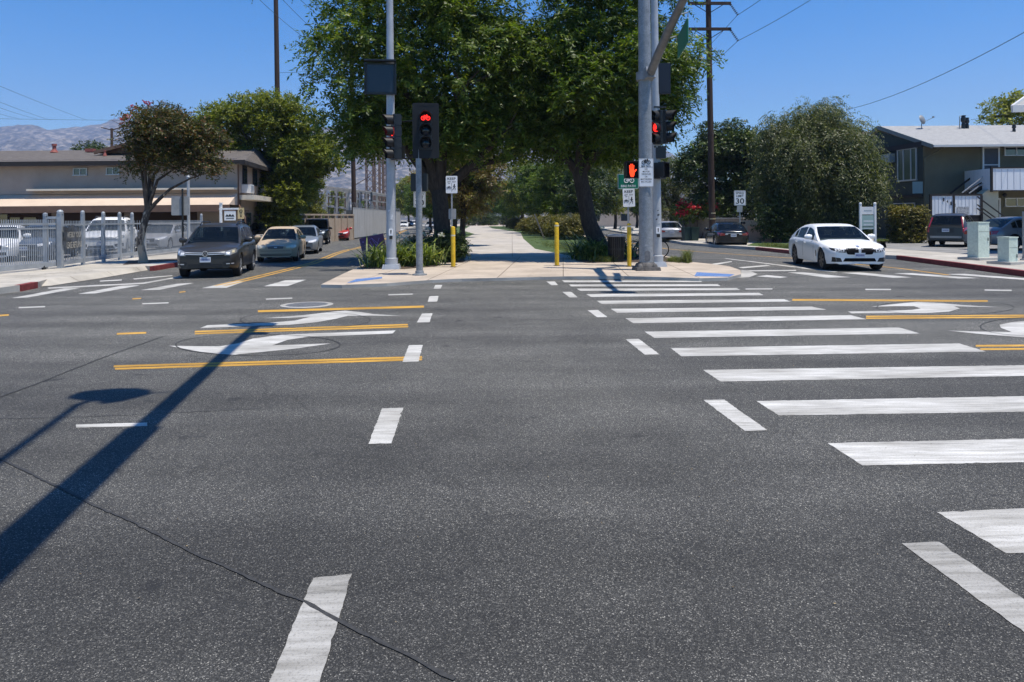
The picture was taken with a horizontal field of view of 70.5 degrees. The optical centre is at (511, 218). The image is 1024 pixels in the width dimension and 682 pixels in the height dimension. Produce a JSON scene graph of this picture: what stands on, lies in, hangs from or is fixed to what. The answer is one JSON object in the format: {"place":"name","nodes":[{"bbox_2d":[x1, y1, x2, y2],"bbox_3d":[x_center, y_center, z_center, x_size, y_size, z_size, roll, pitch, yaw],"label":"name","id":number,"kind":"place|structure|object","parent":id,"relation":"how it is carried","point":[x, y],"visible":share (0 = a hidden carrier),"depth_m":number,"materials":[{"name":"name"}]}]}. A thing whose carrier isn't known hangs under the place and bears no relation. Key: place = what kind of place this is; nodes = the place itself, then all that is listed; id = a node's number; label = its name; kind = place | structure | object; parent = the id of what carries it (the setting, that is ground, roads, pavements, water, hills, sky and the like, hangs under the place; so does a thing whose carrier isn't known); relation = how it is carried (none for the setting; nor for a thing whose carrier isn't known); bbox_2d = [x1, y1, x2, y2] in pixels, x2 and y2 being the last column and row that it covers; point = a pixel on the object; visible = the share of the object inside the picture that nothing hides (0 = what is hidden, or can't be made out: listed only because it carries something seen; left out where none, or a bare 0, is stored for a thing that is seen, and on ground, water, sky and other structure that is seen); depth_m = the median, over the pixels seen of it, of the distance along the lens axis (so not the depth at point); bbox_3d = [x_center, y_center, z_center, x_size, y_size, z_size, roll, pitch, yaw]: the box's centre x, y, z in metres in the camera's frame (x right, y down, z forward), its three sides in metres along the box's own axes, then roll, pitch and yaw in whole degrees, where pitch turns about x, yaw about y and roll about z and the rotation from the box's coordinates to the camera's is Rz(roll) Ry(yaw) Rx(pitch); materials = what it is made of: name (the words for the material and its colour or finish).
{"place":"outdoors","nodes":[
{"label":"outdoors","id":0,"kind":"place"},
{"bbox_2d":[0,243,257,265],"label":"parking lot","id":1,"kind":"structure","parent":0,"point":[153,248],"depth_m":31.46,"materials":[{"name":"grey asphalt"}]},
{"bbox_2d":[0,225,32,260],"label":"sedan","id":2,"kind":"object","parent":1,"relation":"on","point":[11,242],"visible":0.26,"depth_m":27.86,"materials":[{"name":"white paint"}]},
{"bbox_2d":[5,225,79,260],"bbox_3d":[-19.386,0.948,29.995,2.180,1.414,4.570,0,0,-16],"label":"sedan","id":3,"kind":"object","parent":1,"relation":"on","point":[38,245],"visible":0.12,"depth_m":28.42,"materials":[{"name":"blue paint"}]},
{"bbox_2d":[80,216,136,254],"bbox_3d":[-18.863,0.761,33.989,2.305,1.779,4.588,0,0,-20],"label":"suv","id":4,"kind":"object","parent":1,"relation":"on","point":[124,218],"visible":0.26,"depth_m":32.49,"materials":[{"name":"white paint"}]},
{"bbox_2d":[0,143,274,242],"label":"apartment house","id":5,"kind":"structure","parent":1,"relation":"on","point":[71,184],"depth_m":42.00,"materials":[{"name":"beige paint"}]},
{"bbox_2d":[0,213,51,233],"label":"garage door","id":6,"kind":"structure","parent":5,"relation":"in","point":[39,216],"depth_m":43.74,"materials":[{"name":"metal"}]},
{"bbox_2d":[64,212,123,227],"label":"garage door","id":7,"kind":"structure","parent":5,"relation":"in","point":[69,217],"depth_m":43.74,"materials":[{"name":"metal"}]},
{"bbox_2d":[133,212,196,236],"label":"garage door","id":8,"kind":"structure","parent":5,"relation":"in","point":[155,216],"depth_m":43.74,"materials":[{"name":"metal"}]},
{"bbox_2d":[136,224,186,250],"bbox_3d":[-18.510,0.941,38.495,2.180,1.414,4.570,0,0,-5],"label":"sedan","id":9,"kind":"object","parent":1,"relation":"on","point":[171,236],"visible":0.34,"depth_m":37.46,"materials":[{"name":"silver metal"}]},
{"bbox_2d":[246,223,275,241],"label":"sedan","id":10,"kind":"object","parent":1,"relation":"on","point":[261,231],"visible":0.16,"depth_m":45.58,"materials":[{"name":"black paint"}]},
{"bbox_2d":[187,85,344,232],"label":"round street tree","id":11,"kind":"object","parent":1,"relation":"on","point":[289,183],"visible":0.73,"depth_m":47.73,"materials":[{"name":"green plant"}]},
{"bbox_2d":[251,0,292,232],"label":"utility pole","id":12,"kind":"object","parent":1,"relation":"on","point":[276,52],"visible":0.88,"depth_m":52.85,"materials":[{"name":"brown wood"}]},
{"bbox_2d":[0,225,424,293],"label":"sidewalk","id":13,"kind":"structure","parent":0,"point":[9,281],"depth_m":22.49,"materials":[{"name":"concrete"}]},
{"bbox_2d":[70,140,107,149],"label":"tree","id":14,"kind":"object","parent":13,"relation":"on","point":[93,145],"visible":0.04,"depth_m":69.47,"materials":[{"name":"green plant"}]},
{"bbox_2d":[43,210,202,268],"bbox_3d":[-15.550,0.696,30.395,0.594,1.956,14.001,0,0,-5],"label":"picket fence","id":15,"kind":"object","parent":13,"relation":"on","point":[126,236],"visible":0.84,"depth_m":27.28,"materials":[{"name":"white metal"}]},
{"bbox_2d":[0,220,56,271],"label":"sliding gate","id":16,"kind":"structure","parent":15,"relation":"attached to","point":[43,265],"depth_m":22.30,"materials":[{"name":"grey metal"}]},
{"bbox_2d":[63,225,81,248],"bbox_3d":[-14.714,0.615,24.319,0.137,0.825,1.627,0,0,-12],"label":"banner","id":17,"kind":"object","parent":15,"relation":"attached to","point":[71,236],"visible":1,"depth_m":24.19,"materials":[{"name":"fabric"}]},
{"bbox_2d":[123,259,176,264],"bbox_3d":[-13.436,1.603,27.175,2.034,0.001,4.137,0,0,-18],"label":"tree well","id":18,"kind":"object","parent":13,"relation":"on","point":[149,261],"visible":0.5,"depth_m":27.15,"materials":[{"name":"soil"}]},
{"bbox_2d":[106,99,235,262],"bbox_3d":[-12.286,-1.328,26.392,4.471,6.072,3.338,0,0,0],"label":"crepe myrtle tree","id":19,"kind":"object","parent":18,"relation":"on","point":[170,146],"visible":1,"depth_m":25.99,"materials":[{"name":"green plant"}]},
{"bbox_2d":[171,189,188,245],"bbox_3d":[-14.655,0.167,31.993,0.740,2.960,0.121,0,0,-14],"label":"road sign","id":20,"kind":"object","parent":13,"relation":"on","point":[179,205],"visible":0.93,"depth_m":32.02,"materials":[{"name":"grey metal"}]},
{"bbox_2d":[219,203,238,230],"bbox_3d":[-14.855,0.391,38.000,1.000,2.455,0.150,0,0,0],"label":"hanging sign","id":21,"kind":"object","parent":13,"relation":"on","point":[229,215],"visible":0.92,"depth_m":37.98,"materials":[{"name":"white paint"}]},
{"bbox_2d":[299,175,328,217],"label":"columnar conifer","id":22,"kind":"object","parent":13,"relation":"on","point":[318,203],"visible":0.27,"depth_m":60.83,"materials":[{"name":"green plant"}]},
{"bbox_2d":[300,214,353,241],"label":"block wall","id":23,"kind":"structure","parent":13,"relation":"on","point":[338,224],"depth_m":56.90,"materials":[{"name":"beige concrete"}]},
{"bbox_2d":[319,186,385,217],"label":"substation frame","id":24,"kind":"object","parent":13,"relation":"on","point":[347,208],"visible":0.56,"depth_m":79.92,"materials":[{"name":"metal"}]},
{"bbox_2d":[356,95,374,208],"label":"lattice tower","id":25,"kind":"structure","parent":13,"relation":"on","point":[372,177],"depth_m":99.95,"materials":[{"name":"metal"}]},
{"bbox_2d":[352,202,400,237],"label":"panel fence","id":26,"kind":"object","parent":13,"relation":"on","point":[368,222],"visible":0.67,"depth_m":70.94,"materials":[{"name":"metal"}]},
{"bbox_2d":[396,175,411,226],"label":"tree","id":27,"kind":"object","parent":13,"relation":"on","point":[401,199],"visible":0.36,"depth_m":149.32,"materials":[{"name":"green plant"}]},
{"bbox_2d":[0,119,744,219],"bbox_3d":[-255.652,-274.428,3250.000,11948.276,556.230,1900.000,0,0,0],"label":"mountains","id":28,"kind":"structure","parent":0,"point":[25,138],"depth_m":3126.32,"materials":[{"name":"grey stone"}]},
{"bbox_2d":[0,222,1023,681],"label":"road","id":29,"kind":"structure","parent":0,"point":[868,526],"depth_m":4.63,"materials":[{"name":"grey asphalt"}]},
{"bbox_2d":[38,266,147,285],"bbox_3d":[-12.098,1.665,21.759,0.470,0.139,7.117,0,0,-2],"label":"drive apron","id":30,"kind":"object","parent":29,"relation":"on","point":[61,280],"visible":0.86,"depth_m":20.70,"materials":[{"name":"concrete"}]},
{"bbox_2d":[177,221,255,276],"bbox_3d":[-9.201,0.903,22.802,2.126,1.641,4.231,0,0,-11],"label":"suv","id":31,"kind":"object","parent":29,"relation":"on","point":[234,250],"visible":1,"depth_m":21.46,"materials":[{"name":"grey metal"}]},
{"bbox_2d":[255,226,305,261],"bbox_3d":[-9.641,1.030,30.411,2.029,1.394,4.310,0,0,-11],"label":"sedan","id":32,"kind":"object","parent":29,"relation":"on","point":[291,243],"visible":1,"depth_m":28.93,"materials":[{"name":"beige metal"}]},
{"bbox_2d":[280,225,323,252],"bbox_3d":[-10.655,1.043,36.988,2.135,1.385,4.476,0,0,-11],"label":"sedan","id":33,"kind":"object","parent":29,"relation":"on","point":[314,240],"visible":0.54,"depth_m":36.21,"materials":[{"name":"silver metal"}]},
{"bbox_2d":[280,302,332,307],"bbox_3d":[-3.986,1.673,14.077,1.000,0.017,1.000,0,0,0],"label":"manhole cover","id":34,"kind":"object","parent":29,"relation":"on","point":[306,304],"visible":1,"depth_m":14.01,"materials":[{"name":"metal"}]},
{"bbox_2d":[301,219,331,243],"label":"off roader","id":35,"kind":"object","parent":29,"relation":"on","point":[322,225],"visible":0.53,"depth_m":50.30,"materials":[{"name":"black paint"}]},
{"bbox_2d":[349,65,355,238],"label":"utility pole","id":36,"kind":"object","parent":29,"relation":"on","point":[353,179],"visible":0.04,"depth_m":63.83,"materials":[{"name":"brown wood"}]},
{"bbox_2d":[661,221,681,239],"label":"sedan","id":37,"kind":"object","parent":29,"relation":"on","point":[672,231],"visible":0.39,"depth_m":48.06,"materials":[{"name":"silver metal"}]},
{"bbox_2d":[704,222,748,244],"bbox_3d":[11.978,0.862,40.627,2.135,1.385,4.476,0,0,6],"label":"sedan","id":38,"kind":"object","parent":29,"relation":"on","point":[719,234],"visible":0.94,"depth_m":38.61,"materials":[{"name":"black paint"}]},
{"bbox_2d":[789,223,884,269],"bbox_3d":[10.530,0.864,23.748,2.179,1.404,4.696,0,0,6],"label":"parked car","id":39,"kind":"object","parent":29,"relation":"on","point":[835,247],"visible":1,"depth_m":22.36,"materials":[{"name":"white paint"}]},
{"bbox_2d":[896,255,1023,276],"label":"red kerb","id":40,"kind":"structure","parent":29,"relation":"on","point":[1009,271],"depth_m":22.28,"materials":[{"name":"paint"}]},
{"bbox_2d":[0,0,1023,179],"label":"sky","id":41,"kind":"structure","parent":0,"point":[89,60],"materials":[{"name":"blue"}]},
{"bbox_2d":[465,226,574,256],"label":"bike path","id":42,"kind":"structure","parent":0,"point":[486,241],"depth_m":42.61,"materials":[{"name":"concrete"}]},
{"bbox_2d":[321,223,740,287],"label":"median","id":43,"kind":"object","parent":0,"point":[495,268],"visible":0.57,"depth_m":20.99,"materials":[{"name":"concrete"}]},
{"bbox_2d":[364,0,412,269],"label":"signal pole","id":44,"kind":"object","parent":43,"relation":"on","point":[380,78],"visible":0.99,"depth_m":22.83,"materials":[{"name":"grey metal"}]},
{"bbox_2d":[401,182,422,225],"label":"tree","id":45,"kind":"object","parent":43,"relation":"on","point":[406,187],"visible":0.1,"depth_m":117.08,"materials":[{"name":"green plant"}]},
{"bbox_2d":[360,257,464,268],"bbox_3d":[-4.256,1.598,40.404,3.419,0.001,35.160,0,0,-3],"label":"planting bed","id":46,"kind":"object","parent":43,"relation":"on","point":[409,267],"visible":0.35,"depth_m":23.97,"materials":[{"name":"soil"}]},
{"bbox_2d":[340,237,404,267],"bbox_3d":[-4.318,1.069,24.013,2.611,1.072,2.592,0,0,-38],"label":"agapanthus","id":47,"kind":"object","parent":46,"relation":"on","point":[373,260],"visible":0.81,"depth_m":23.82,"materials":[{"name":"green plant"}]},
{"bbox_2d":[359,233,385,257],"bbox_3d":[-5.070,1.091,26.521,1.063,1.103,0.090,0,0,3],"label":"yard sign","id":48,"kind":"object","parent":46,"relation":"on","point":[377,239],"visible":0.6,"depth_m":26.50,"materials":[{"name":"purple plastic"}]},
{"bbox_2d":[363,231,429,265],"bbox_3d":[-3.680,0.957,24.829,2.846,1.286,2.578,0,0,0],"label":"agapanthus","id":49,"kind":"object","parent":46,"relation":"on","point":[404,259],"visible":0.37,"depth_m":24.30,"materials":[{"name":"green plant"}]},
{"bbox_2d":[397,237,445,266],"bbox_3d":[-3.177,1.106,24.471,2.329,0.979,2.675,0,0,26],"label":"agapanthus","id":50,"kind":"object","parent":46,"relation":"on","point":[411,263],"visible":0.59,"depth_m":24.32,"materials":[{"name":"green plant"}]},
{"bbox_2d":[403,232,455,264],"bbox_3d":[-3.004,1.033,25.111,2.402,1.124,2.562,0,0,0],"label":"agapanthus","id":51,"kind":"object","parent":46,"relation":"on","point":[433,262],"visible":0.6,"depth_m":24.89,"materials":[{"name":"green plant"}]},
{"bbox_2d":[426,228,473,261],"bbox_3d":[-2.342,1.008,26.876,1.845,1.454,1.948,0,0,0],"label":"dark shrub","id":52,"kind":"object","parent":46,"relation":"on","point":[462,247],"visible":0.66,"depth_m":26.52,"materials":[{"name":"green plant"}]},
{"bbox_2d":[404,187,432,232],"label":"tree","id":53,"kind":"object","parent":43,"relation":"on","point":[427,214],"visible":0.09,"depth_m":83.35,"materials":[{"name":"green plant"}]},
{"bbox_2d":[283,0,559,260],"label":"jacaranda tree","id":54,"kind":"object","parent":43,"relation":"on","point":[465,118],"visible":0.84,"depth_m":26.59,"materials":[{"name":"green plant"}]},
{"bbox_2d":[411,103,438,275],"bbox_3d":[-2.452,-0.825,20.408,0.832,4.829,0.820,0,0,0],"label":"bike signal","id":55,"kind":"object","parent":43,"relation":"on","point":[425,124],"visible":1,"depth_m":20.29,"materials":[{"name":"metal"}]},
{"bbox_2d":[446,176,456,226],"bbox_3d":[-2.083,0.054,25.134,0.400,3.064,0.091,0,0,-2],"label":"path sign","id":56,"kind":"object","parent":43,"relation":"on","point":[451,184],"visible":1,"depth_m":25.10,"materials":[{"name":"metal"}]},
{"bbox_2d":[456,226,472,236],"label":"lawn","id":57,"kind":"structure","parent":43,"relation":"on","point":[467,233],"depth_m":83.58,"materials":[{"name":"green plant"}]},
{"bbox_2d":[407,150,508,239],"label":"brown tinged tree","id":58,"kind":"object","parent":57,"relation":"on","point":[467,196],"visible":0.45,"depth_m":41.64,"materials":[{"name":"grey plant"}]},
{"bbox_2d":[466,213,500,225],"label":"hedge","id":59,"kind":"object","parent":43,"relation":"on","point":[489,220],"visible":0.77,"depth_m":167.49,"materials":[{"name":"green plant"}]},
{"bbox_2d":[489,226,586,255],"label":"lawn","id":60,"kind":"structure","parent":43,"relation":"on","point":[531,240],"depth_m":50.94,"materials":[{"name":"green plant"}]},
{"bbox_2d":[498,157,534,230],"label":"tree","id":61,"kind":"object","parent":60,"relation":"on","point":[513,200],"visible":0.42,"depth_m":91.35,"materials":[{"name":"green plant"}]},
{"bbox_2d":[514,213,545,233],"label":"hedge","id":62,"kind":"object","parent":60,"relation":"on","point":[522,225],"visible":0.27,"depth_m":71.49,"materials":[{"name":"green plant"}]},
{"bbox_2d":[512,163,555,215],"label":"tree","id":63,"kind":"object","parent":60,"relation":"on","point":[528,174],"visible":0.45,"depth_m":76.86,"materials":[{"name":"green plant"}]},
{"bbox_2d":[525,213,571,236],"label":"hedge","id":64,"kind":"object","parent":60,"relation":"on","point":[541,221],"visible":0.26,"depth_m":59.73,"materials":[{"name":"green plant"}]},
{"bbox_2d":[526,159,575,216],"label":"tree","id":65,"kind":"object","parent":60,"relation":"on","point":[548,183],"visible":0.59,"depth_m":65.49,"materials":[{"name":"green plant"}]},
{"bbox_2d":[541,213,597,239],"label":"hedge","id":66,"kind":"object","parent":60,"relation":"on","point":[566,227],"visible":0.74,"depth_m":52.53,"materials":[{"name":"green plant"}]},
{"bbox_2d":[556,150,607,237],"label":"tree","id":67,"kind":"object","parent":60,"relation":"on","point":[595,183],"visible":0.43,"depth_m":55.34,"materials":[{"name":"green plant"}]},
{"bbox_2d":[592,164,622,218],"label":"tree","id":68,"kind":"object","parent":60,"relation":"on","point":[611,194],"visible":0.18,"depth_m":69.29,"materials":[{"name":"green plant"}]},
{"bbox_2d":[554,223,559,265],"bbox_3d":[1.478,0.845,23.909,0.244,1.427,0.240,0,0,0],"label":"bollard","id":69,"kind":"object","parent":43,"relation":"on","point":[556,227],"visible":0.99,"depth_m":23.85,"materials":[{"name":"yellow metal"}]},
{"bbox_2d":[576,251,670,262],"bbox_3d":[4.279,1.530,30.265,3.876,0.001,10.280,0,0,0],"label":"planting bed","id":70,"kind":"object","parent":43,"relation":"on","point":[633,259],"visible":0.28,"depth_m":26.41,"materials":[{"name":"soil"}]},
{"bbox_2d":[553,231,606,259],"bbox_3d":[2.872,0.984,27.801,2.801,1.126,3.236,0,0,0],"label":"agapanthus","id":71,"kind":"object","parent":70,"relation":"on","point":[575,248],"visible":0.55,"depth_m":27.56,"materials":[{"name":"green plant"}]},
{"bbox_2d":[559,230,614,259],"bbox_3d":[2.996,0.988,27.244,3.408,1.117,2.770,0,0,0],"label":"agapanthus","id":72,"kind":"object","parent":70,"relation":"on","point":[603,252],"visible":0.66,"depth_m":27.06,"materials":[{"name":"green plant"}]},
{"bbox_2d":[472,0,727,249],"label":"jacaranda tree","id":73,"kind":"object","parent":70,"relation":"on","point":[588,76],"visible":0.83,"depth_m":27.00,"materials":[{"name":"green plant"}]},
{"bbox_2d":[607,234,625,260],"bbox_3d":[3.745,1.044,26.042,0.680,0.953,0.675,0,0,0],"label":"trash can","id":74,"kind":"object","parent":70,"relation":"on","point":[616,246],"visible":0.94,"depth_m":25.80,"materials":[{"name":"black"}]},
{"bbox_2d":[618,174,638,223],"bbox_3d":[3.846,0.023,23.945,0.699,3.033,0.090,0,0,0],"label":"path sign","id":75,"kind":"object","parent":43,"relation":"on","point":[628,186],"visible":0.91,"depth_m":23.92,"materials":[{"name":"metal"}]},
{"bbox_2d":[624,0,676,266],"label":"signal pole","id":76,"kind":"object","parent":43,"relation":"on","point":[662,126],"visible":0.92,"depth_m":23.07,"materials":[{"name":"grey metal"}]},
{"bbox_2d":[632,0,687,270],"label":"mast arm pole","id":77,"kind":"object","parent":43,"relation":"on","point":[646,72],"visible":1,"depth_m":21.41,"materials":[{"name":"metal"}]},
{"bbox_2d":[670,12,688,57],"bbox_3d":[4.351,-4.775,18.780,0.383,0.840,1.893,0,0,0],"label":"street name sign","id":78,"kind":"object","parent":77,"relation":"hanging from","point":[682,39],"visible":1,"depth_m":18.53,"materials":[{"name":"metal"}]},
{"bbox_2d":[601,226,1023,269],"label":"sidewalk","id":79,"kind":"structure","parent":0,"point":[890,253],"depth_m":29.36,"materials":[{"name":"concrete"}]},
{"bbox_2d":[601,160,629,228],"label":"tree","id":80,"kind":"object","parent":79,"relation":"on","point":[618,207],"visible":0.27,"depth_m":95.20,"materials":[{"name":"green plant"}]},
{"bbox_2d":[569,199,696,226],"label":"house","id":81,"kind":"structure","parent":79,"relation":"on","point":[607,221],"depth_m":122.00,"materials":[{"name":"paint"}]},
{"bbox_2d":[635,155,698,224],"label":"olive tree","id":82,"kind":"object","parent":79,"relation":"on","point":[672,197],"visible":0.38,"depth_m":65.44,"materials":[{"name":"green plant"}]},
{"bbox_2d":[678,218,744,237],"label":"block wall","id":83,"kind":"structure","parent":79,"relation":"on","point":[702,225],"depth_m":50.89,"materials":[{"name":"concrete"}]},
{"bbox_2d":[669,198,724,237],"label":"bougainvillea","id":84,"kind":"object","parent":83,"relation":"on","point":[688,211],"visible":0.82,"depth_m":50.67,"materials":[{"name":"green plant"}]},
{"bbox_2d":[688,0,738,229],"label":"utility pole","id":85,"kind":"object","parent":79,"relation":"on","point":[708,28],"visible":1,"depth_m":44.83,"materials":[{"name":"brown wood"}]},
{"bbox_2d":[669,116,764,219],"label":"broadleaf tree","id":86,"kind":"object","parent":79,"relation":"on","point":[730,158],"visible":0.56,"depth_m":50.94,"materials":[{"name":"green plant"}]},
{"bbox_2d":[734,191,745,229],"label":"speed limit sign","id":87,"kind":"object","parent":79,"relation":"on","point":[739,198],"visible":0.99,"depth_m":40.99,"materials":[{"name":"metal"}]},
{"bbox_2d":[740,217,788,241],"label":"garden wall","id":88,"kind":"structure","parent":79,"relation":"on","point":[754,236],"depth_m":43.38,"materials":[{"name":"grey concrete"}]},
{"bbox_2d":[750,192,804,242],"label":"shrub","id":89,"kind":"object","parent":79,"relation":"on","point":[768,219],"visible":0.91,"depth_m":41.23,"materials":[{"name":"green plant"}]},
{"bbox_2d":[739,95,903,241],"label":"willow tree","id":90,"kind":"object","parent":79,"relation":"on","point":[822,163],"visible":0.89,"depth_m":41.40,"materials":[{"name":"green plant"}]},
{"bbox_2d":[818,209,877,236],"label":"shrub","id":91,"kind":"object","parent":79,"relation":"on","point":[844,221],"visible":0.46,"depth_m":41.20,"materials":[{"name":"green plant"}]},
{"bbox_2d":[957,222,997,259],"bbox_3d":[15.650,0.746,24.311,0.920,1.268,0.800,0,0,-19],"label":"utility cabinet","id":92,"kind":"object","parent":79,"relation":"on","point":[977,240],"visible":0.97,"depth_m":24.14,"materials":[{"name":"metal"}]},
{"bbox_2d":[974,88,1023,124],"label":"tree","id":93,"kind":"object","parent":79,"relation":"on","point":[1003,104],"visible":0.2,"depth_m":61.57,"materials":[{"name":"green plant"}]},
{"bbox_2d":[986,237,1023,264],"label":"utility cabinet","id":94,"kind":"object","parent":79,"relation":"on","point":[1007,250],"visible":0.98,"depth_m":21.90,"materials":[{"name":"metal"}]},
{"bbox_2d":[862,125,1023,237],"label":"green house","id":95,"kind":"structure","parent":0,"point":[987,161],"depth_m":44.00,"materials":[{"name":"green paint"}]},
{"bbox_2d":[897,147,917,181],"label":"window","id":96,"kind":"structure","parent":95,"relation":"in","point":[906,158],"depth_m":45.44,"materials":[{"name":"grey glass"}]},
{"bbox_2d":[982,147,999,168],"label":"door","id":97,"kind":"structure","parent":95,"relation":"in","point":[990,155],"depth_m":43.94,"materials":[{"name":"white paint"}]},
{"bbox_2d":[1004,146,1023,155],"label":"window","id":98,"kind":"structure","parent":95,"relation":"in","point":[1008,151],"depth_m":43.98,"materials":[{"name":"glass"}]},
{"bbox_2d":[877,240,1021,257],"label":"parking lot","id":99,"kind":"structure","parent":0,"point":[954,247],"depth_m":33.53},
{"bbox_2d":[885,203,931,242],"bbox_3d":[21.556,0.381,39.421,2.220,2.421,1.887,0,0,0],"label":"clipped hedge","id":100,"kind":"object","parent":99,"relation":"on","point":[908,225],"visible":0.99,"depth_m":38.92,"materials":[{"name":"green plant"}]},
{"bbox_2d":[927,213,973,246],"bbox_3d":[21.497,0.531,35.222,2.126,1.594,4.274,0,0,41],"label":"suv","id":101,"kind":"object","parent":99,"relation":"on","point":[941,230],"visible":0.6,"depth_m":33.85,"materials":[{"name":"grey metal"}]},
{"bbox_2d":[929,194,982,223],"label":"bin enclosure","id":102,"kind":"object","parent":99,"relation":"on","point":[953,203],"visible":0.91,"depth_m":40.96,"materials":[{"name":"white"}]},
{"bbox_2d":[963,217,1021,247],"bbox_3d":[22.023,0.617,31.203,4.570,1.414,2.180,0,0,-10],"label":"sedan","id":103,"kind":"object","parent":99,"relation":"on","point":[1005,229],"visible":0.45,"depth_m":30.18,"materials":[{"name":"blue metal"}]},
{"label":"lawn","id":104,"kind":"structure","parent":0,"visible":0},
{"bbox_2d":[859,202,876,242],"bbox_3d":[17.683,0.276,36.000,0.860,2.165,0.133,0,0,0],"label":"monument sign","id":105,"kind":"object","parent":104,"relation":"on","point":[865,221],"visible":0.98,"depth_m":35.97,"materials":[{"name":"white paint"}]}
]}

